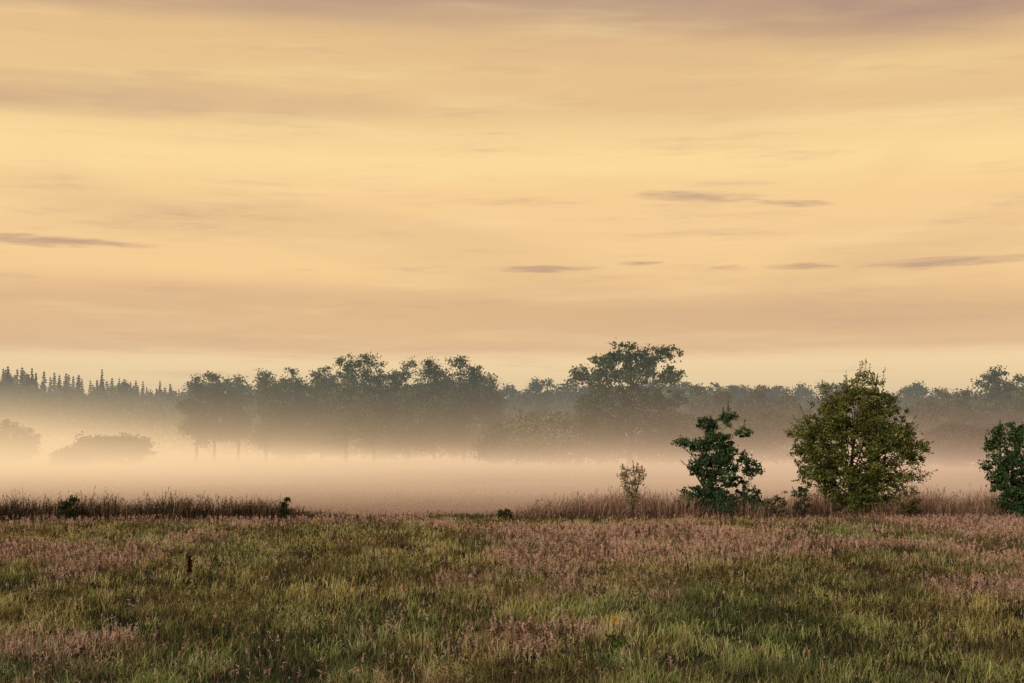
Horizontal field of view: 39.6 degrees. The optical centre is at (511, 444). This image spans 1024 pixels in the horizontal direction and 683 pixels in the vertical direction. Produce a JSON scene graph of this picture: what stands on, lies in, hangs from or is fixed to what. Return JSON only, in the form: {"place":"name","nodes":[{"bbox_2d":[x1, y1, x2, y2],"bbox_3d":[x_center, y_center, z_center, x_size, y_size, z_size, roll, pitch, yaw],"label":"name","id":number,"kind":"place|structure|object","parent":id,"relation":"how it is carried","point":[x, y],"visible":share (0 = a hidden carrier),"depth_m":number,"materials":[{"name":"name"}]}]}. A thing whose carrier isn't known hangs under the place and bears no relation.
{"place":"outdoors","nodes":[
{"label":"outdoors","id":0,"kind":"place"},
{"bbox_2d":[0,475,1021,516],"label":"field grass","id":1,"kind":"structure","parent":0,"point":[364,488],"depth_m":57.78,"materials":[{"name":"beige plant"}]},
{"bbox_2d":[0,512,1023,682],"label":"meadow grass","id":2,"kind":"structure","parent":0,"point":[533,602],"depth_m":14.90,"materials":[{"name":"green plant"}]},
{"bbox_2d":[0,449,1023,682],"bbox_3d":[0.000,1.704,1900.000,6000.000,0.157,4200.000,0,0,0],"label":"ground","id":3,"kind":"structure","parent":0,"point":[257,466],"depth_m":22.93,"materials":[{"name":"soil"}]},
{"bbox_2d":[0,381,9,398],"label":"tree","id":4,"kind":"object","parent":3,"relation":"on","point":[2,385],"visible":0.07,"depth_m":239.16,"materials":[{"name":"green plant"}]},
{"bbox_2d":[0,384,25,429],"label":"tree","id":5,"kind":"object","parent":3,"relation":"on","point":[8,395],"visible":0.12,"depth_m":205.81,"materials":[{"name":"green plant"}]},
{"bbox_2d":[0,419,42,463],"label":"misty bush","id":6,"kind":"object","parent":3,"relation":"on","point":[17,447],"visible":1,"depth_m":134.24,"materials":[{"name":"green plant"}]},
{"bbox_2d":[16,367,28,391],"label":"spruce tree","id":7,"kind":"object","parent":3,"relation":"on","point":[21,376],"visible":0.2,"depth_m":269.87,"materials":[{"name":"green plant"}]},
{"bbox_2d":[20,372,28,397],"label":"spruce tree","id":8,"kind":"object","parent":3,"relation":"on","point":[25,380],"visible":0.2,"depth_m":262.32,"materials":[{"name":"green plant"}]},
{"bbox_2d":[28,369,34,395],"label":"spruce tree","id":9,"kind":"object","parent":3,"relation":"on","point":[32,381],"visible":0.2,"depth_m":263.02,"materials":[{"name":"green plant"}]},
{"bbox_2d":[19,384,54,439],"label":"tree","id":10,"kind":"object","parent":3,"relation":"on","point":[29,390],"visible":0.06,"depth_m":236.28,"materials":[{"name":"green plant"}]},
{"bbox_2d":[41,372,47,393],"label":"spruce tree","id":11,"kind":"object","parent":3,"relation":"on","point":[44,382],"visible":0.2,"depth_m":271.16,"materials":[{"name":"green plant"}]},
{"bbox_2d":[22,392,74,456],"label":"tree","id":12,"kind":"object","parent":3,"relation":"on","point":[54,442],"visible":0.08,"depth_m":208.15,"materials":[{"name":"green plant"}]},
{"bbox_2d":[50,373,58,394],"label":"spruce tree","id":13,"kind":"object","parent":3,"relation":"on","point":[53,380],"visible":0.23,"depth_m":272.57,"materials":[{"name":"green plant"}]},
{"bbox_2d":[47,386,85,453],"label":"tree","id":14,"kind":"object","parent":3,"relation":"on","point":[56,388],"visible":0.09,"depth_m":237.01,"materials":[{"name":"green plant"}]},
{"bbox_2d":[54,392,79,443],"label":"tree","id":15,"kind":"object","parent":3,"relation":"on","point":[72,421],"visible":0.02,"depth_m":236.16,"materials":[{"name":"green plant"}]},
{"bbox_2d":[54,494,79,521],"bbox_3d":[-9.946,1.464,31.911,0.625,0.727,0.426,0,0,-41],"label":"shrub","id":16,"kind":"object","parent":3,"relation":"on","point":[67,507],"visible":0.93,"depth_m":31.88,"materials":[{"name":"green plant"}]},
{"bbox_2d":[44,445,97,465],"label":"misty bush","id":17,"kind":"object","parent":3,"relation":"on","point":[69,456],"visible":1,"depth_m":119.17,"materials":[{"name":"green plant"}]},
{"bbox_2d":[74,375,83,394],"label":"spruce tree","id":18,"kind":"object","parent":3,"relation":"on","point":[78,383],"visible":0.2,"depth_m":263.24,"materials":[{"name":"green plant"}]},
{"bbox_2d":[79,390,106,435],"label":"tree","id":19,"kind":"object","parent":3,"relation":"on","point":[92,393],"visible":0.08,"depth_m":209.68,"materials":[{"name":"green plant"}]},
{"bbox_2d":[99,370,104,400],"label":"spruce tree","id":20,"kind":"object","parent":3,"relation":"on","point":[101,384],"visible":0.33,"depth_m":274.46,"materials":[{"name":"green plant"}]},
{"bbox_2d":[87,391,130,435],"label":"tree","id":21,"kind":"object","parent":3,"relation":"on","point":[108,395],"visible":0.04,"depth_m":212.47,"materials":[{"name":"green plant"}]},
{"bbox_2d":[70,431,159,464],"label":"misty bush","id":22,"kind":"object","parent":3,"relation":"on","point":[115,449],"visible":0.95,"depth_m":124.08,"materials":[{"name":"green plant"}]},
{"bbox_2d":[102,386,150,436],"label":"tree","id":23,"kind":"object","parent":3,"relation":"on","point":[132,401],"visible":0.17,"depth_m":213.69,"materials":[{"name":"green plant"}]},
{"bbox_2d":[110,381,143,402],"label":"tree","id":24,"kind":"object","parent":3,"relation":"on","point":[125,386],"visible":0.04,"depth_m":240.87,"materials":[{"name":"green plant"}]},
{"bbox_2d":[116,388,151,421],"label":"tree","id":25,"kind":"object","parent":3,"relation":"on","point":[134,394],"visible":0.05,"depth_m":226.19,"materials":[{"name":"green plant"}]},
{"bbox_2d":[141,391,155,402],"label":"tree","id":26,"kind":"object","parent":3,"relation":"on","point":[147,394],"visible":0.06,"depth_m":230.63,"materials":[{"name":"green plant"}]},
{"bbox_2d":[147,390,167,455],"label":"tree","id":27,"kind":"object","parent":3,"relation":"on","point":[156,395],"visible":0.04,"depth_m":230.72,"materials":[{"name":"green plant"}]},
{"bbox_2d":[152,391,183,454],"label":"tree","id":28,"kind":"object","parent":3,"relation":"on","point":[169,400],"visible":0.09,"depth_m":218.47,"materials":[{"name":"green plant"}]},
{"bbox_2d":[0,485,338,521],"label":"tall verge grass","id":29,"kind":"structure","parent":3,"relation":"on","point":[168,508],"depth_m":32.47,"materials":[{"name":"brown plant"}]},
{"bbox_2d":[183,556,196,595],"bbox_3d":[-3.720,1.517,16.326,0.173,0.497,0.198,0,0,21],"label":"dock stalk","id":30,"kind":"object","parent":3,"relation":"on","point":[189,565],"visible":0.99,"depth_m":16.31,"materials":[{"name":"brown plant"}]},
{"bbox_2d":[167,381,217,456],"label":"tree","id":31,"kind":"object","parent":3,"relation":"on","point":[187,397],"visible":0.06,"depth_m":206.58,"materials":[{"name":"green plant"}]},
{"bbox_2d":[171,372,221,461],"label":"tree","id":32,"kind":"object","parent":3,"relation":"on","point":[195,426],"visible":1,"depth_m":149.55,"materials":[{"name":"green plant"}]},
{"bbox_2d":[172,381,229,456],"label":"tree","id":33,"kind":"object","parent":3,"relation":"on","point":[205,383],"visible":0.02,"depth_m":209.30,"materials":[{"name":"green plant"}]},
{"bbox_2d":[200,370,242,460],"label":"tree","id":34,"kind":"object","parent":3,"relation":"on","point":[221,399],"visible":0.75,"depth_m":152.83,"materials":[{"name":"green plant"}]},
{"bbox_2d":[216,377,247,454],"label":"tree","id":35,"kind":"object","parent":3,"relation":"on","point":[230,383],"visible":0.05,"depth_m":209.35,"materials":[{"name":"green plant"}]},
{"bbox_2d":[216,380,256,453],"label":"tree","id":36,"kind":"object","parent":3,"relation":"on","point":[251,390],"visible":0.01,"depth_m":244.08,"materials":[{"name":"green plant"}]},
{"bbox_2d":[225,373,256,460],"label":"tree","id":37,"kind":"object","parent":3,"relation":"on","point":[244,421],"visible":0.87,"depth_m":155.56,"materials":[{"name":"green plant"}]},
{"bbox_2d":[247,384,273,455],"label":"tree","id":38,"kind":"object","parent":3,"relation":"on","point":[257,405],"visible":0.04,"depth_m":226.21,"materials":[{"name":"green plant"}]},
{"bbox_2d":[244,368,294,461],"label":"tree","id":39,"kind":"object","parent":3,"relation":"on","point":[268,408],"visible":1,"depth_m":149.31,"materials":[{"name":"green plant"}]},
{"bbox_2d":[275,497,294,517],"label":"shrub","id":40,"kind":"object","parent":3,"relation":"on","point":[284,504],"visible":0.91,"depth_m":32.15,"materials":[{"name":"green plant"}]},
{"bbox_2d":[253,422,319,460],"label":"misty bush","id":41,"kind":"object","parent":3,"relation":"on","point":[281,449],"visible":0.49,"depth_m":158.31,"materials":[{"name":"green plant"}]},
{"bbox_2d":[268,366,314,460],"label":"tree","id":42,"kind":"object","parent":3,"relation":"on","point":[298,425],"visible":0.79,"depth_m":153.47,"materials":[{"name":"green plant"}]},
{"bbox_2d":[293,365,344,460],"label":"tree","id":43,"kind":"object","parent":3,"relation":"on","point":[313,399],"visible":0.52,"depth_m":155.11,"materials":[{"name":"green plant"}]},
{"bbox_2d":[305,420,376,460],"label":"misty bush","id":44,"kind":"object","parent":3,"relation":"on","point":[340,454],"visible":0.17,"depth_m":159.37,"materials":[{"name":"green plant"}]},
{"bbox_2d":[316,352,384,461],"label":"tree","id":45,"kind":"object","parent":3,"relation":"on","point":[342,406],"visible":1,"depth_m":145.71,"materials":[{"name":"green plant"}]},
{"bbox_2d":[341,352,407,461],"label":"tree","id":46,"kind":"object","parent":3,"relation":"on","point":[372,381],"visible":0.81,"depth_m":148.10,"materials":[{"name":"green plant"}]},
{"bbox_2d":[358,420,443,460],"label":"misty bush","id":47,"kind":"object","parent":3,"relation":"on","point":[385,453],"visible":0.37,"depth_m":156.61,"materials":[{"name":"green plant"}]},
{"bbox_2d":[383,356,439,461],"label":"tree","id":48,"kind":"object","parent":3,"relation":"on","point":[407,427],"visible":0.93,"depth_m":149.21,"materials":[{"name":"green plant"}]},
{"bbox_2d":[409,357,455,460],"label":"tree","id":49,"kind":"object","parent":3,"relation":"on","point":[429,364],"visible":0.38,"depth_m":154.05,"materials":[{"name":"green plant"}]},
{"bbox_2d":[426,418,484,460],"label":"misty bush","id":50,"kind":"object","parent":3,"relation":"on","point":[455,452],"visible":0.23,"depth_m":156.60,"materials":[{"name":"green plant"}]},
{"bbox_2d":[296,510,618,520],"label":"bank grass","id":51,"kind":"structure","parent":3,"relation":"on","point":[435,517],"depth_m":33.19,"materials":[{"name":"brown plant"}]},
{"bbox_2d":[424,355,503,461],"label":"tree","id":52,"kind":"object","parent":3,"relation":"on","point":[460,410],"visible":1,"depth_m":149.05,"materials":[{"name":"green plant"}]},
{"bbox_2d":[466,372,512,460],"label":"tree","id":53,"kind":"object","parent":3,"relation":"on","point":[494,396],"visible":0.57,"depth_m":155.59,"materials":[{"name":"green plant"}]},
{"bbox_2d":[0,382,1005,457],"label":"undergrowth","id":54,"kind":"object","parent":3,"relation":"on","point":[167,417],"visible":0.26,"depth_m":193.01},
{"bbox_2d":[495,508,513,519],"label":"shrub","id":55,"kind":"object","parent":3,"relation":"on","point":[506,510],"visible":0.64,"depth_m":32.73,"materials":[{"name":"green plant"}]},
{"bbox_2d":[498,382,516,399],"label":"tree","id":56,"kind":"object","parent":3,"relation":"on","point":[506,390],"visible":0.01,"depth_m":224.23,"materials":[{"name":"green plant"}]},
{"bbox_2d":[0,600,1023,682],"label":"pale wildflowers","id":57,"kind":"object","parent":3,"relation":"on","point":[493,641],"visible":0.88,"depth_m":11.70,"materials":[{"name":"white plant"}]},
{"bbox_2d":[0,509,1023,682],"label":"seed spikes","id":58,"kind":"object","parent":3,"relation":"on","point":[936,661],"visible":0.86,"depth_m":16.69,"materials":[{"name":"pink plant"}]},
{"bbox_2d":[469,413,561,464],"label":"misty bush","id":59,"kind":"object","parent":3,"relation":"on","point":[489,441],"visible":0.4,"depth_m":123.39,"materials":[{"name":"green plant"}]},
{"bbox_2d":[507,388,530,419],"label":"tree","id":60,"kind":"object","parent":3,"relation":"on","point":[514,392],"visible":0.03,"depth_m":210.21,"materials":[{"name":"green plant"}]},
{"bbox_2d":[519,388,538,409],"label":"tree","id":61,"kind":"object","parent":3,"relation":"on","point":[528,393],"visible":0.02,"depth_m":225.06,"materials":[{"name":"green plant"}]},
{"bbox_2d":[525,376,546,400],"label":"tree","id":62,"kind":"object","parent":3,"relation":"on","point":[538,390],"visible":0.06,"depth_m":233.79,"materials":[{"name":"green plant"}]},
{"bbox_2d":[522,378,568,440],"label":"rounded tree","id":63,"kind":"object","parent":3,"relation":"on","point":[540,404],"visible":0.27,"depth_m":184.66,"materials":[{"name":"green plant"}]},
{"bbox_2d":[528,389,575,420],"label":"tree","id":64,"kind":"object","parent":3,"relation":"on","point":[560,403],"visible":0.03,"depth_m":209.67,"materials":[{"name":"green plant"}]},
{"bbox_2d":[500,406,609,465],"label":"misty bush","id":65,"kind":"object","parent":3,"relation":"on","point":[533,439],"visible":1,"depth_m":117.04,"materials":[{"name":"green plant"}]},
{"bbox_2d":[553,379,593,412],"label":"tree","id":66,"kind":"object","parent":3,"relation":"on","point":[566,385],"visible":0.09,"depth_m":224.74,"materials":[{"name":"green plant"}]},
{"bbox_2d":[561,405,633,465],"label":"misty bush","id":67,"kind":"object","parent":3,"relation":"on","point":[614,444],"visible":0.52,"depth_m":120.79,"materials":[{"name":"green plant"}]},
{"bbox_2d":[604,616,625,651],"bbox_3d":[0.863,1.586,11.920,0.185,0.308,0.190,0,0,0],"label":"yellow flower","id":68,"kind":"object","parent":3,"relation":"on","point":[612,636],"visible":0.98,"depth_m":11.89,"materials":[{"name":"green plant"}]},
{"bbox_2d":[564,338,688,465],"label":"spreading tree","id":69,"kind":"object","parent":3,"relation":"on","point":[627,422],"visible":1,"depth_m":117.53,"materials":[{"name":"green plant"}]},
{"bbox_2d":[616,460,647,518],"bbox_3d":[2.752,1.098,32.901,0.751,1.491,0.678,0,0,-30],"label":"thin sapling","id":70,"kind":"object","parent":3,"relation":"on","point":[633,482],"visible":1,"depth_m":32.86,"materials":[{"name":"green plant"}]},
{"bbox_2d":[629,378,666,446],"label":"tree","id":71,"kind":"object","parent":3,"relation":"on","point":[653,387],"visible":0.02,"depth_m":205.82,"materials":[{"name":"green plant"}]},
{"bbox_2d":[620,406,697,465],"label":"misty bush","id":72,"kind":"object","parent":3,"relation":"on","point":[650,452],"visible":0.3,"depth_m":120.67,"materials":[{"name":"green plant"}]},
{"bbox_2d":[667,381,690,416],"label":"tree","id":73,"kind":"object","parent":3,"relation":"on","point":[686,383],"visible":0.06,"depth_m":204.04,"materials":[{"name":"green plant"}]},
{"bbox_2d":[678,383,718,422],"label":"hazy tree","id":74,"kind":"object","parent":3,"relation":"on","point":[696,394],"visible":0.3,"depth_m":148.92,"materials":[{"name":"green plant"}]},
{"bbox_2d":[655,411,748,465],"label":"misty bush","id":75,"kind":"object","parent":3,"relation":"on","point":[683,455],"visible":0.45,"depth_m":118.62,"materials":[{"name":"green plant"}]},
{"bbox_2d":[685,382,738,421],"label":"tree","id":76,"kind":"object","parent":3,"relation":"on","point":[710,389],"visible":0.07,"depth_m":186.93,"materials":[{"name":"green plant"}]},
{"bbox_2d":[670,401,764,517],"bbox_3d":[4.991,0.407,34.200,2.000,2.927,1.880,0,0,-39],"label":"oak bush","id":77,"kind":"object","parent":3,"relation":"on","point":[709,493],"visible":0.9,"depth_m":34.05,"materials":[{"name":"green plant"}]},
{"bbox_2d":[707,388,760,455],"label":"grey tree","id":78,"kind":"object","parent":3,"relation":"on","point":[724,397],"visible":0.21,"depth_m":135.59,"materials":[{"name":"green plant"}]},
{"bbox_2d":[724,384,746,400],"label":"tree","id":79,"kind":"object","parent":3,"relation":"on","point":[729,386],"visible":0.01,"depth_m":214.21,"materials":[{"name":"green plant"}]},
{"bbox_2d":[730,384,752,451],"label":"tree","id":80,"kind":"object","parent":3,"relation":"on","point":[740,391],"visible":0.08,"depth_m":192.66,"materials":[{"name":"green plant"}]},
{"bbox_2d":[481,482,1023,519],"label":"reddish verge grass","id":81,"kind":"structure","parent":3,"relation":"on","point":[615,507],"depth_m":33.66,"materials":[{"name":"brown plant"}]},
{"bbox_2d":[736,384,780,462],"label":"broad tree","id":82,"kind":"object","parent":3,"relation":"on","point":[757,394],"visible":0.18,"depth_m":141.24,"materials":[{"name":"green plant"}]},
{"bbox_2d":[725,401,824,466],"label":"misty bush","id":83,"kind":"object","parent":3,"relation":"on","point":[765,436],"visible":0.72,"depth_m":115.02,"materials":[{"name":"green plant"}]},
{"bbox_2d":[762,491,787,519],"bbox_3d":[6.147,1.452,33.198,0.597,0.788,0.718,0,0,0],"label":"shrub","id":84,"kind":"object","parent":3,"relation":"on","point":[772,505],"visible":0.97,"depth_m":33.15,"materials":[{"name":"green plant"}]},
{"bbox_2d":[767,385,782,398],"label":"tree","id":85,"kind":"object","parent":3,"relation":"on","point":[777,389],"visible":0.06,"depth_m":224.12,"materials":[{"name":"green plant"}]},
{"bbox_2d":[772,386,791,396],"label":"tree","id":86,"kind":"object","parent":3,"relation":"on","point":[785,391],"visible":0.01,"depth_m":228.95,"materials":[{"name":"green plant"}]},
{"bbox_2d":[756,390,809,462],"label":"grey tree","id":87,"kind":"object","parent":3,"relation":"on","point":[786,404],"visible":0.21,"depth_m":137.34,"materials":[{"name":"green plant"}]},
{"bbox_2d":[791,480,811,518],"bbox_3d":[6.762,1.324,33.228,0.552,1.041,0.515,0,0,0],"label":"bush","id":88,"kind":"object","parent":3,"relation":"on","point":[800,493],"visible":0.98,"depth_m":33.17,"materials":[{"name":"green plant"}]},
{"bbox_2d":[792,381,815,401],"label":"tree","id":89,"kind":"object","parent":3,"relation":"on","point":[804,390],"visible":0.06,"depth_m":217.62,"materials":[{"name":"green plant"}]},
{"bbox_2d":[799,391,819,455],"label":"tree","id":90,"kind":"object","parent":3,"relation":"on","point":[811,396],"visible":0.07,"depth_m":191.63,"materials":[{"name":"green plant"}]},
{"bbox_2d":[802,381,838,409],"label":"tree","id":91,"kind":"object","parent":3,"relation":"on","point":[822,388],"visible":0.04,"depth_m":199.44,"materials":[{"name":"green plant"}]},
{"bbox_2d":[812,389,842,448],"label":"tree","id":92,"kind":"object","parent":3,"relation":"on","point":[830,392],"visible":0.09,"depth_m":189.24,"materials":[{"name":"green plant"}]},
{"bbox_2d":[833,380,863,450],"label":"tree","id":93,"kind":"object","parent":3,"relation":"on","point":[848,414],"visible":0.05,"depth_m":190.13,"materials":[{"name":"green plant"}]},
{"bbox_2d":[783,359,937,516],"bbox_3d":[8.453,-0.061,34.474,3.723,4.051,2.349,0,0,0],"label":"hawthorn bush","id":94,"kind":"object","parent":3,"relation":"on","point":[875,475],"visible":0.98,"depth_m":34.17,"materials":[{"name":"green plant"}]},
{"bbox_2d":[893,384,921,399],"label":"tree","id":95,"kind":"object","parent":3,"relation":"on","point":[904,388],"visible":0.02,"depth_m":229.92,"materials":[{"name":"green plant"}]},
{"bbox_2d":[899,497,922,517],"bbox_3d":[9.302,1.529,33.126,0.541,0.629,0.546,0,0,22],"label":"shrub","id":96,"kind":"object","parent":3,"relation":"on","point":[907,508],"visible":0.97,"depth_m":33.04,"materials":[{"name":"green plant"}]},
{"bbox_2d":[905,380,933,405],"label":"tree","id":97,"kind":"object","parent":3,"relation":"on","point":[920,387],"visible":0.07,"depth_m":207.34,"materials":[{"name":"green plant"}]},
{"bbox_2d":[895,395,952,461],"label":"grey tree","id":98,"kind":"object","parent":3,"relation":"on","point":[929,418],"visible":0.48,"depth_m":138.90,"materials":[{"name":"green plant"}]},
{"bbox_2d":[910,395,942,424],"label":"tree","id":99,"kind":"object","parent":3,"relation":"on","point":[919,397],"visible":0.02,"depth_m":185.45,"materials":[{"name":"green plant"}]},
{"bbox_2d":[926,386,972,423],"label":"slim tree","id":100,"kind":"object","parent":3,"relation":"on","point":[946,398],"visible":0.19,"depth_m":147.09,"materials":[{"name":"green plant"}]},
{"bbox_2d":[906,419,1008,467],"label":"misty bush","id":101,"kind":"object","parent":3,"relation":"on","point":[963,444],"visible":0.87,"depth_m":108.48,"materials":[{"name":"green plant"}]},
{"bbox_2d":[945,385,995,462],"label":"grey tree","id":102,"kind":"object","parent":3,"relation":"on","point":[963,412],"visible":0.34,"depth_m":141.48,"materials":[{"name":"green plant"}]},
{"bbox_2d":[968,364,1023,461],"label":"edge tree","id":103,"kind":"object","parent":3,"relation":"on","point":[998,394],"visible":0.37,"depth_m":149.33,"materials":[{"name":"green plant"}]},
{"bbox_2d":[977,420,1023,517],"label":"edge bush","id":104,"kind":"object","parent":3,"relation":"on","point":[1010,486],"visible":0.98,"depth_m":33.26,"materials":[{"name":"green plant"}]},
{"bbox_2d":[985,372,1023,455],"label":"edge tree","id":105,"kind":"object","parent":3,"relation":"on","point":[1017,408],"visible":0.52,"depth_m":146.12,"materials":[{"name":"green plant"}]},
{"bbox_2d":[0,511,1023,682],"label":"feathery grass","id":106,"kind":"structure","parent":0,"point":[708,530],"depth_m":22.39,"materials":[{"name":"plant"}]},
{"bbox_2d":[0,0,1023,397],"label":"sky","id":107,"kind":"structure","parent":0,"point":[786,193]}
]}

